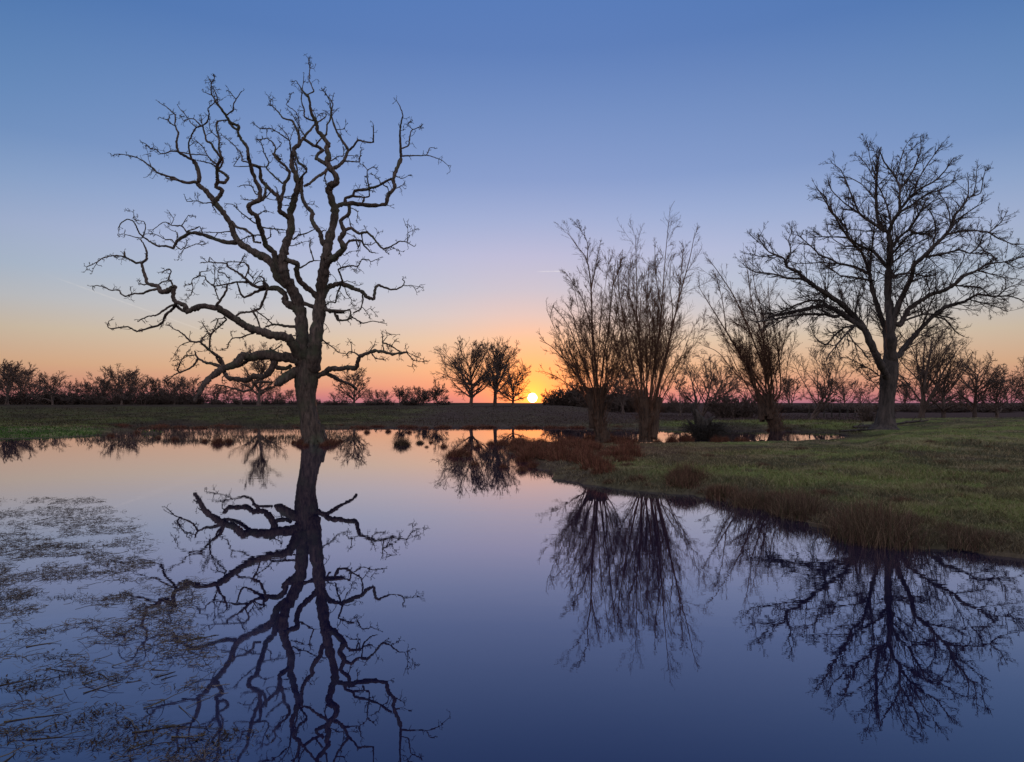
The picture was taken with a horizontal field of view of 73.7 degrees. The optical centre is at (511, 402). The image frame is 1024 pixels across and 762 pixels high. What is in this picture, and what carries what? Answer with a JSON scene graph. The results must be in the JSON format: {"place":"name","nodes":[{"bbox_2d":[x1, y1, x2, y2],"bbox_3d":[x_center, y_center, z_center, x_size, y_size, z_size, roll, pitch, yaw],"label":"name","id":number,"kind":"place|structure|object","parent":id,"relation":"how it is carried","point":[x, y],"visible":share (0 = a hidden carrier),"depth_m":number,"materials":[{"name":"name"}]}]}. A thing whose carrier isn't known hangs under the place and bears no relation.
{"place":"outdoors","nodes":[
{"label":"outdoors","id":0,"kind":"place"},
{"bbox_2d":[0,423,1023,761],"bbox_3d":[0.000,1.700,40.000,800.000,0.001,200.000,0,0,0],"label":"water","id":1,"kind":"structure","parent":0,"point":[374,595],"depth_m":5.43,"materials":[{"name":"liquid"}]},
{"bbox_2d":[0,496,271,761],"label":"floating weed","id":2,"kind":"object","parent":1,"relation":"on","point":[189,639],"visible":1,"depth_m":4.96,"materials":[{"name":"green plant"}]},
{"bbox_2d":[83,55,450,444],"bbox_3d":[-10.916,-6.211,28.077,16.086,16.530,5.427,0,0,8],"label":"oak tree","id":3,"kind":"object","parent":1,"relation":"in","point":[304,356],"visible":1,"depth_m":28.02,"materials":[{"name":"brown plant"}]},
{"bbox_2d":[391,437,413,445],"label":"rush tussock","id":4,"kind":"object","parent":1,"relation":"on","point":[400,441],"visible":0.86,"depth_m":27.28,"materials":[{"name":"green plant"}]},
{"bbox_2d":[441,445,477,456],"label":"rush tussock","id":5,"kind":"object","parent":1,"relation":"in","point":[459,452],"visible":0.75,"depth_m":21.51,"materials":[{"name":"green plant"}]},
{"bbox_2d":[74,422,958,552],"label":"marsh stems","id":6,"kind":"object","parent":1,"relation":"on","point":[355,437],"visible":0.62,"depth_m":31.68,"materials":[{"name":"brown plant"}]},
{"bbox_2d":[511,449,536,462],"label":"rush tussock","id":7,"kind":"object","parent":1,"relation":"in","point":[527,456],"visible":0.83,"depth_m":19.65,"materials":[{"name":"brown plant"}]},
{"bbox_2d":[513,438,555,455],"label":"rush tussock","id":8,"kind":"object","parent":1,"relation":"in","point":[533,448],"visible":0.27,"depth_m":20.76,"materials":[{"name":"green plant"}]},
{"bbox_2d":[545,435,571,446],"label":"rush tussock","id":9,"kind":"object","parent":1,"relation":"on","point":[562,441],"visible":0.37,"depth_m":24.51,"materials":[{"name":"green plant"}]},
{"bbox_2d":[679,393,739,439],"bbox_3d":[9.001,0.910,31.506,2.870,2.781,2.447,0,0,0],"label":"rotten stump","id":10,"kind":"object","parent":1,"relation":"in","point":[701,428],"visible":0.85,"depth_m":31.26,"materials":[{"name":"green plant"}]},
{"bbox_2d":[692,480,749,501],"bbox_3d":[3.891,1.531,11.823,1.386,0.351,1.776,0,0,-37],"label":"rush tussock","id":11,"kind":"object","parent":1,"relation":"on","point":[719,494],"visible":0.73,"depth_m":11.97,"materials":[{"name":"brown plant"}]},
{"bbox_2d":[772,504,829,520],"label":"rush tussock","id":12,"kind":"object","parent":1,"relation":"on","point":[808,512],"visible":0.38,"depth_m":9.84,"materials":[{"name":"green plant"}]},
{"bbox_2d":[0,403,1023,558],"bbox_3d":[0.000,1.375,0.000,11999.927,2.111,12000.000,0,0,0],"label":"meadow","id":13,"kind":"structure","parent":0,"point":[1015,415],"depth_m":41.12,"materials":[{"name":"plant"}]},
{"bbox_2d":[0,359,37,404],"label":"hedgerow tree","id":14,"kind":"object","parent":13,"relation":"on","point":[10,373],"visible":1,"depth_m":142.56,"materials":[{"name":"plant"}]},
{"bbox_2d":[0,390,37,404],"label":"hedge shrub","id":15,"kind":"object","parent":13,"relation":"on","point":[23,399],"visible":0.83,"depth_m":145.95,"materials":[{"name":"plant"}]},
{"bbox_2d":[0,364,43,404],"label":"hedgerow tree","id":16,"kind":"object","parent":13,"relation":"on","point":[25,371],"visible":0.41,"depth_m":150.12,"materials":[{"name":"plant"}]},
{"bbox_2d":[2,368,47,395],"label":"hedgerow tree","id":17,"kind":"object","parent":13,"relation":"on","point":[24,381],"visible":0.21,"depth_m":169.77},
{"bbox_2d":[22,379,52,398],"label":"hedgerow tree","id":18,"kind":"object","parent":13,"relation":"on","point":[37,389],"visible":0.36,"depth_m":167.57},
{"bbox_2d":[34,386,69,404],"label":"hedge shrub","id":19,"kind":"object","parent":13,"relation":"on","point":[49,396],"visible":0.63,"depth_m":139.16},
{"bbox_2d":[33,393,78,404],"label":"hedge shrub","id":20,"kind":"object","parent":13,"relation":"on","point":[67,402],"visible":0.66,"depth_m":139.82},
{"bbox_2d":[26,370,87,404],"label":"hedgerow tree","id":21,"kind":"object","parent":13,"relation":"on","point":[54,382],"visible":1,"depth_m":136.48,"materials":[{"name":"plant"}]},
{"bbox_2d":[69,381,97,404],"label":"hedgerow tree","id":22,"kind":"object","parent":13,"relation":"on","point":[85,388],"visible":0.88,"depth_m":146.55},
{"bbox_2d":[76,391,108,404],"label":"hedge shrub","id":23,"kind":"object","parent":13,"relation":"on","point":[87,400],"visible":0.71,"depth_m":144.98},
{"bbox_2d":[83,369,116,397],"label":"hedgerow tree","id":24,"kind":"object","parent":13,"relation":"on","point":[104,374],"visible":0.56,"depth_m":149.28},
{"bbox_2d":[99,391,136,404],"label":"hedge shrub","id":25,"kind":"object","parent":13,"relation":"on","point":[105,399],"visible":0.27,"depth_m":143.84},
{"bbox_2d":[97,363,157,404],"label":"hedgerow tree","id":26,"kind":"object","parent":13,"relation":"on","point":[111,375],"visible":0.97,"depth_m":137.36,"materials":[{"name":"plant"}]},
{"bbox_2d":[108,371,146,393],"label":"hedgerow tree","id":27,"kind":"object","parent":13,"relation":"on","point":[127,376],"visible":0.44,"depth_m":148.57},
{"bbox_2d":[110,393,146,404],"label":"hedge shrub","id":28,"kind":"object","parent":13,"relation":"on","point":[125,401],"visible":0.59,"depth_m":138.22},
{"bbox_2d":[120,390,161,404],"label":"hedge shrub","id":29,"kind":"object","parent":13,"relation":"on","point":[142,399],"visible":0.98,"depth_m":137.78,"materials":[{"name":"plant"}]},
{"bbox_2d":[137,376,164,395],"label":"hedgerow tree","id":30,"kind":"object","parent":13,"relation":"on","point":[152,385],"visible":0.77,"depth_m":143.03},
{"bbox_2d":[153,376,189,404],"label":"hedgerow tree","id":31,"kind":"object","parent":13,"relation":"on","point":[175,386],"visible":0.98,"depth_m":137.34,"materials":[{"name":"plant"}]},
{"bbox_2d":[157,375,194,394],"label":"hedgerow tree","id":32,"kind":"object","parent":13,"relation":"on","point":[174,384],"visible":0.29,"depth_m":149.62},
{"bbox_2d":[158,393,199,404],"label":"hedge shrub","id":33,"kind":"object","parent":13,"relation":"on","point":[188,400],"visible":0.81,"depth_m":138.54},
{"bbox_2d":[170,373,205,398],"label":"hedgerow tree","id":34,"kind":"object","parent":13,"relation":"on","point":[191,382],"visible":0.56,"depth_m":144.78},
{"bbox_2d":[178,391,205,404],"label":"hedge shrub","id":35,"kind":"object","parent":13,"relation":"on","point":[200,400],"visible":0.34,"depth_m":143.49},
{"bbox_2d":[207,384,226,399],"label":"hedgerow tree","id":36,"kind":"object","parent":13,"relation":"on","point":[217,389],"visible":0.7,"depth_m":144.37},
{"bbox_2d":[221,389,241,404],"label":"hedgerow tree","id":37,"kind":"object","parent":13,"relation":"on","point":[228,394],"visible":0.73,"depth_m":144.95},
{"bbox_2d":[227,382,257,404],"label":"hedgerow tree","id":38,"kind":"object","parent":13,"relation":"on","point":[240,395],"visible":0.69,"depth_m":137.15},
{"bbox_2d":[228,340,285,405],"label":"tree","id":39,"kind":"object","parent":13,"relation":"on","point":[261,369],"visible":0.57,"depth_m":94.79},
{"bbox_2d":[260,398,285,404],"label":"hedge shrub","id":40,"kind":"object","parent":13,"relation":"on","point":[273,402],"visible":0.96,"depth_m":142.06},
{"bbox_2d":[332,367,370,405],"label":"tree","id":41,"kind":"object","parent":13,"relation":"on","point":[355,381],"visible":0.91,"depth_m":83.58,"materials":[{"name":"plant"}]},
{"bbox_2d":[366,399,390,404],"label":"hedge shrub","id":42,"kind":"object","parent":13,"relation":"on","point":[380,402],"visible":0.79,"depth_m":109.09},
{"bbox_2d":[392,385,412,405],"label":"field tree","id":43,"kind":"object","parent":13,"relation":"on","point":[400,394],"visible":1,"depth_m":100.46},
{"bbox_2d":[402,397,429,404],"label":"hedge shrub","id":44,"kind":"object","parent":13,"relation":"on","point":[412,402],"visible":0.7,"depth_m":104.29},
{"bbox_2d":[413,388,432,405],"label":"field tree","id":45,"kind":"object","parent":13,"relation":"on","point":[423,399],"visible":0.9,"depth_m":95.67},
{"bbox_2d":[423,377,448,405],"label":"field tree","id":46,"kind":"object","parent":13,"relation":"on","point":[436,392],"visible":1,"depth_m":91.66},
{"bbox_2d":[431,337,510,406],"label":"tree","id":47,"kind":"object","parent":13,"relation":"on","point":[456,362],"visible":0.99,"depth_m":81.42,"materials":[{"name":"plant"}]},
{"bbox_2d":[476,337,520,405],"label":"tree","id":48,"kind":"object","parent":13,"relation":"on","point":[508,356],"visible":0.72,"depth_m":84.93,"materials":[{"name":"plant"}]},
{"bbox_2d":[486,358,533,406],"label":"tree","id":49,"kind":"object","parent":13,"relation":"on","point":[513,387],"visible":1,"depth_m":79.87,"materials":[{"name":"plant"}]},
{"bbox_2d":[531,448,559,458],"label":"rush tussock","id":50,"kind":"object","parent":13,"relation":"on","point":[545,453],"visible":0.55,"depth_m":19.54,"materials":[{"name":"brown plant"}]},
{"bbox_2d":[541,388,570,405],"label":"hedge shrub","id":51,"kind":"object","parent":13,"relation":"on","point":[553,400],"visible":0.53,"depth_m":93.75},
{"bbox_2d":[538,441,577,452],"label":"rush tussock","id":52,"kind":"object","parent":13,"relation":"on","point":[556,448],"visible":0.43,"depth_m":20.26,"materials":[{"name":"brown plant"}]},
{"bbox_2d":[542,444,578,461],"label":"rush tussock","id":53,"kind":"object","parent":13,"relation":"on","point":[561,456],"visible":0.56,"depth_m":18.34,"materials":[{"name":"brown plant"}]},
{"bbox_2d":[554,380,590,405],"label":"hedge shrub","id":54,"kind":"object","parent":13,"relation":"on","point":[564,401],"visible":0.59,"depth_m":93.11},
{"bbox_2d":[558,387,609,409],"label":"hedge shrub","id":55,"kind":"object","parent":13,"relation":"on","point":[578,400],"visible":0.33,"depth_m":91.86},
{"bbox_2d":[566,449,603,464],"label":"rush tussock","id":56,"kind":"object","parent":13,"relation":"on","point":[583,458],"visible":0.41,"depth_m":17.15,"materials":[{"name":"brown plant"}]},
{"bbox_2d":[536,218,638,442],"bbox_3d":[3.044,-2.965,27.581,4.244,9.218,4.966,0,0,0],"label":"willow tree","id":57,"kind":"object","parent":13,"relation":"on","point":[595,399],"visible":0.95,"depth_m":27.69,"materials":[{"name":"brown plant"}]},
{"bbox_2d":[574,454,621,469],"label":"rush tussock","id":58,"kind":"object","parent":13,"relation":"on","point":[595,462],"visible":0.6,"depth_m":15.91,"materials":[{"name":"brown plant"}]},
{"bbox_2d":[587,462,616,474],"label":"rush tussock","id":59,"kind":"object","parent":13,"relation":"on","point":[604,467],"visible":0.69,"depth_m":14.85,"materials":[{"name":"brown plant"}]},
{"bbox_2d":[592,382,628,412],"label":"hedge shrub","id":60,"kind":"object","parent":13,"relation":"on","point":[609,395],"visible":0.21,"depth_m":92.50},
{"bbox_2d":[601,447,632,457],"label":"rush tussock","id":61,"kind":"object","parent":13,"relation":"on","point":[615,454],"visible":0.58,"depth_m":18.24,"materials":[{"name":"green plant"}]},
{"bbox_2d":[608,389,635,411],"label":"hedge shrub","id":62,"kind":"object","parent":13,"relation":"on","point":[625,410],"visible":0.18,"depth_m":94.10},
{"bbox_2d":[598,363,649,413],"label":"tree","id":63,"kind":"object","parent":13,"relation":"on","point":[618,391],"visible":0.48,"depth_m":73.91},
{"bbox_2d":[608,442,649,456],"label":"rush tussock","id":64,"kind":"object","parent":13,"relation":"on","point":[635,452],"visible":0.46,"depth_m":18.52,"materials":[{"name":"brown plant"}]},
{"bbox_2d":[624,385,648,412],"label":"hedge shrub","id":65,"kind":"object","parent":13,"relation":"on","point":[629,409],"visible":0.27,"depth_m":94.16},
{"bbox_2d":[624,474,657,482],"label":"rush tussock","id":66,"kind":"object","parent":13,"relation":"on","point":[640,477],"visible":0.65,"depth_m":13.78,"materials":[{"name":"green plant"}]},
{"bbox_2d":[593,202,714,441],"bbox_3d":[5.518,-3.268,27.798,4.671,9.655,5.281,0,0,0],"label":"willow tree","id":67,"kind":"object","parent":13,"relation":"on","point":[649,408],"visible":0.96,"depth_m":26.71,"materials":[{"name":"brown plant"}]},
{"bbox_2d":[661,398,685,412],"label":"hedge shrub","id":68,"kind":"object","parent":13,"relation":"on","point":[671,410],"visible":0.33,"depth_m":90.04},
{"bbox_2d":[650,464,704,482],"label":"rush tussock","id":69,"kind":"object","parent":13,"relation":"on","point":[675,472],"visible":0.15,"depth_m":13.67,"materials":[{"name":"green plant"}]},
{"bbox_2d":[657,368,702,415],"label":"tree","id":70,"kind":"object","parent":13,"relation":"on","point":[680,409],"visible":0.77,"depth_m":70.41,"materials":[{"name":"plant"}]},
{"bbox_2d":[657,471,706,490],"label":"rush tussock","id":71,"kind":"object","parent":13,"relation":"on","point":[679,482],"visible":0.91,"depth_m":13.04,"materials":[{"name":"brown plant"}]},
{"bbox_2d":[658,459,721,480],"bbox_3d":[3.836,1.359,13.637,2.208,0.476,1.724,0,0,7],"label":"rush tussock","id":72,"kind":"object","parent":13,"relation":"on","point":[695,470],"visible":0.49,"depth_m":13.61,"materials":[{"name":"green plant"}]},
{"bbox_2d":[673,352,746,416],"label":"tree","id":73,"kind":"object","parent":13,"relation":"on","point":[714,378],"visible":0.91,"depth_m":63.60,"materials":[{"name":"plant"}]},
{"bbox_2d":[704,375,745,403],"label":"hedgerow tree","id":74,"kind":"object","parent":13,"relation":"on","point":[725,388],"visible":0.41,"depth_m":108.56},
{"bbox_2d":[706,394,757,417],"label":"thicket","id":75,"kind":"object","parent":13,"relation":"on","point":[747,408],"visible":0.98,"depth_m":61.39,"materials":[{"name":"plant"}]},
{"bbox_2d":[692,243,798,430],"bbox_3d":[14.285,-3.912,40.863,6.970,11.801,4.788,0,0,0],"label":"willow tree","id":76,"kind":"object","parent":13,"relation":"on","point":[767,403],"visible":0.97,"depth_m":40.74,"materials":[{"name":"brown plant"}]},
{"bbox_2d":[722,484,778,509],"bbox_3d":[4.000,1.514,11.218,1.632,0.386,1.770,0,0,0],"label":"rush tussock","id":77,"kind":"object","parent":13,"relation":"on","point":[745,501],"visible":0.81,"depth_m":11.12,"materials":[{"name":"brown plant"}]},
{"bbox_2d":[737,374,767,401],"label":"hedgerow tree","id":78,"kind":"object","parent":13,"relation":"on","point":[747,394],"visible":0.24,"depth_m":117.58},
{"bbox_2d":[774,375,809,405],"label":"hedgerow tree","id":79,"kind":"object","parent":13,"relation":"on","point":[789,391],"visible":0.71,"depth_m":110.08,"materials":[{"name":"plant"}]},
{"bbox_2d":[756,482,834,511],"bbox_3d":[4.514,1.479,10.787,2.095,0.472,2.272,0,0,-24],"label":"rush tussock","id":80,"kind":"object","parent":13,"relation":"on","point":[794,496],"visible":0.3,"depth_m":10.78,"materials":[{"name":"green plant"}]},
{"bbox_2d":[777,402,813,412],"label":"hedge shrub","id":81,"kind":"object","parent":13,"relation":"on","point":[788,409],"visible":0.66,"depth_m":90.30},
{"bbox_2d":[759,490,836,520],"bbox_3d":[4.215,1.469,10.142,1.642,0.436,2.249,0,0,-44],"label":"rush tussock","id":82,"kind":"object","parent":13,"relation":"on","point":[789,506],"visible":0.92,"depth_m":10.01,"materials":[{"name":"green plant"}]},
{"bbox_2d":[785,335,853,419],"bbox_3d":[24.676,-1.998,54.182,4.672,7.220,4.444,0,0,-21],"label":"tree","id":83,"kind":"object","parent":13,"relation":"on","point":[828,375],"visible":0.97,"depth_m":53.95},
{"bbox_2d":[807,487,838,495],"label":"rush tussock","id":84,"kind":"object","parent":13,"relation":"on","point":[824,491],"visible":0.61,"depth_m":11.58,"materials":[{"name":"brown plant"}]},
{"bbox_2d":[805,381,843,404],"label":"hedgerow tree","id":85,"kind":"object","parent":13,"relation":"on","point":[812,401],"visible":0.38,"depth_m":112.11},
{"bbox_2d":[826,406,859,412],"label":"hedge shrub","id":86,"kind":"object","parent":13,"relation":"on","point":[835,409],"visible":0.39,"depth_m":90.30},
{"bbox_2d":[833,377,871,407],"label":"hedgerow tree","id":87,"kind":"object","parent":13,"relation":"on","point":[850,385],"visible":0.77,"depth_m":121.38,"materials":[{"name":"plant"}]},
{"bbox_2d":[840,423,874,431],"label":"fallen branch","id":88,"kind":"object","parent":13,"relation":"on","point":[858,429],"visible":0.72,"depth_m":37.88,"materials":[{"name":"wood"}]},
{"bbox_2d":[851,378,878,405],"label":"hedgerow tree","id":89,"kind":"object","parent":13,"relation":"on","point":[861,394],"visible":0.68,"depth_m":123.28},
{"bbox_2d":[853,398,898,421],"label":"thicket","id":90,"kind":"object","parent":13,"relation":"on","point":[864,414],"visible":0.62,"depth_m":47.10,"materials":[{"name":"plant"}]},
{"bbox_2d":[793,490,962,538],"bbox_3d":[4.558,1.415,8.804,2.195,0.609,2.381,0,0,-13],"label":"rush tussock","id":91,"kind":"object","parent":13,"relation":"on","point":[863,512],"visible":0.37,"depth_m":8.79,"materials":[{"name":"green plant"}]},
{"bbox_2d":[732,133,1023,429],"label":"broad tree","id":92,"kind":"object","parent":13,"relation":"on","point":[887,365],"visible":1,"depth_m":32.80,"materials":[{"name":"brown plant"}]},
{"bbox_2d":[882,495,922,503],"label":"rush tussock","id":93,"kind":"object","parent":13,"relation":"on","point":[900,498],"visible":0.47,"depth_m":10.46,"materials":[{"name":"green plant"}]},
{"bbox_2d":[801,503,1009,555],"bbox_3d":[4.514,1.447,8.274,2.150,0.506,2.107,0,0,0],"label":"rush tussock","id":94,"kind":"object","parent":13,"relation":"on","point":[861,533],"visible":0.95,"depth_m":8.18,"materials":[{"name":"brown plant"}]},
{"bbox_2d":[895,380,919,404],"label":"hedgerow tree","id":95,"kind":"object","parent":13,"relation":"on","point":[902,391],"visible":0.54,"depth_m":106.30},
{"bbox_2d":[885,510,938,523],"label":"rush tussock","id":96,"kind":"object","parent":13,"relation":"on","point":[914,516],"visible":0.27,"depth_m":8.85,"materials":[{"name":"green plant"}]},
{"bbox_2d":[894,406,937,412],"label":"hedge shrub","id":97,"kind":"object","parent":13,"relation":"on","point":[912,409],"visible":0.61,"depth_m":90.39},
{"bbox_2d":[879,321,966,417],"bbox_3d":[32.388,-2.543,53.781,6.440,8.029,5.893,0,0,0],"label":"tree","id":98,"kind":"object","parent":13,"relation":"on","point":[923,383],"visible":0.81,"depth_m":53.19,"materials":[{"name":"plant"}]},
{"bbox_2d":[908,341,976,417],"bbox_3d":[34.182,-1.745,54.080,4.956,6.348,5.414,0,0,0],"label":"tree","id":99,"kind":"object","parent":13,"relation":"on","point":[943,407],"visible":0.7,"depth_m":53.73,"materials":[{"name":"plant"}]},
{"bbox_2d":[926,519,978,535],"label":"rush tussock","id":100,"kind":"object","parent":13,"relation":"on","point":[946,527],"visible":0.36,"depth_m":8.47,"materials":[{"name":"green plant"}]},
{"bbox_2d":[936,402,977,412],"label":"hedge shrub","id":101,"kind":"object","parent":13,"relation":"on","point":[964,409],"visible":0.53,"depth_m":87.90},
{"bbox_2d":[946,376,979,402],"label":"hedgerow tree","id":102,"kind":"object","parent":13,"relation":"on","point":[959,386],"visible":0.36,"depth_m":114.55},
{"bbox_2d":[929,529,1021,550],"bbox_3d":[5.550,1.566,7.997,1.465,0.186,1.350,0,0,-38],"label":"rush tussock","id":103,"kind":"object","parent":13,"relation":"on","point":[987,535],"visible":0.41,"depth_m":7.89,"materials":[{"name":"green plant"}]},
{"bbox_2d":[929,522,1023,552],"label":"rush tussock","id":104,"kind":"object","parent":13,"relation":"on","point":[963,544],"visible":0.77,"depth_m":7.90,"materials":[{"name":"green plant"}]},
{"bbox_2d":[941,349,1018,417],"bbox_3d":[38.112,-1.567,55.706,4.905,5.996,4.925,0,0,0],"label":"tree","id":105,"kind":"object","parent":13,"relation":"on","point":[973,389],"visible":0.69,"depth_m":55.70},
{"bbox_2d":[977,406,1011,412],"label":"hedge shrub","id":106,"kind":"object","parent":13,"relation":"on","point":[980,410],"visible":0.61,"depth_m":86.40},
{"bbox_2d":[967,365,1022,417],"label":"tree","id":107,"kind":"object","parent":13,"relation":"on","point":[995,398],"visible":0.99,"depth_m":53.63,"materials":[{"name":"plant"}]},
{"bbox_2d":[977,401,1023,412],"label":"hedge shrub","id":108,"kind":"object","parent":13,"relation":"on","point":[1013,408],"visible":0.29,"depth_m":87.00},
{"bbox_2d":[988,355,1023,403],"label":"tree","id":109,"kind":"object","parent":13,"relation":"on","point":[1020,377],"visible":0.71,"depth_m":56.53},
{"bbox_2d":[995,375,1023,404],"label":"hedgerow tree","id":110,"kind":"object","parent":13,"relation":"on","point":[1020,385],"visible":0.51,"depth_m":119.83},
{"bbox_2d":[0,0,1023,402],"label":"sky","id":111,"kind":"structure","parent":0,"point":[541,113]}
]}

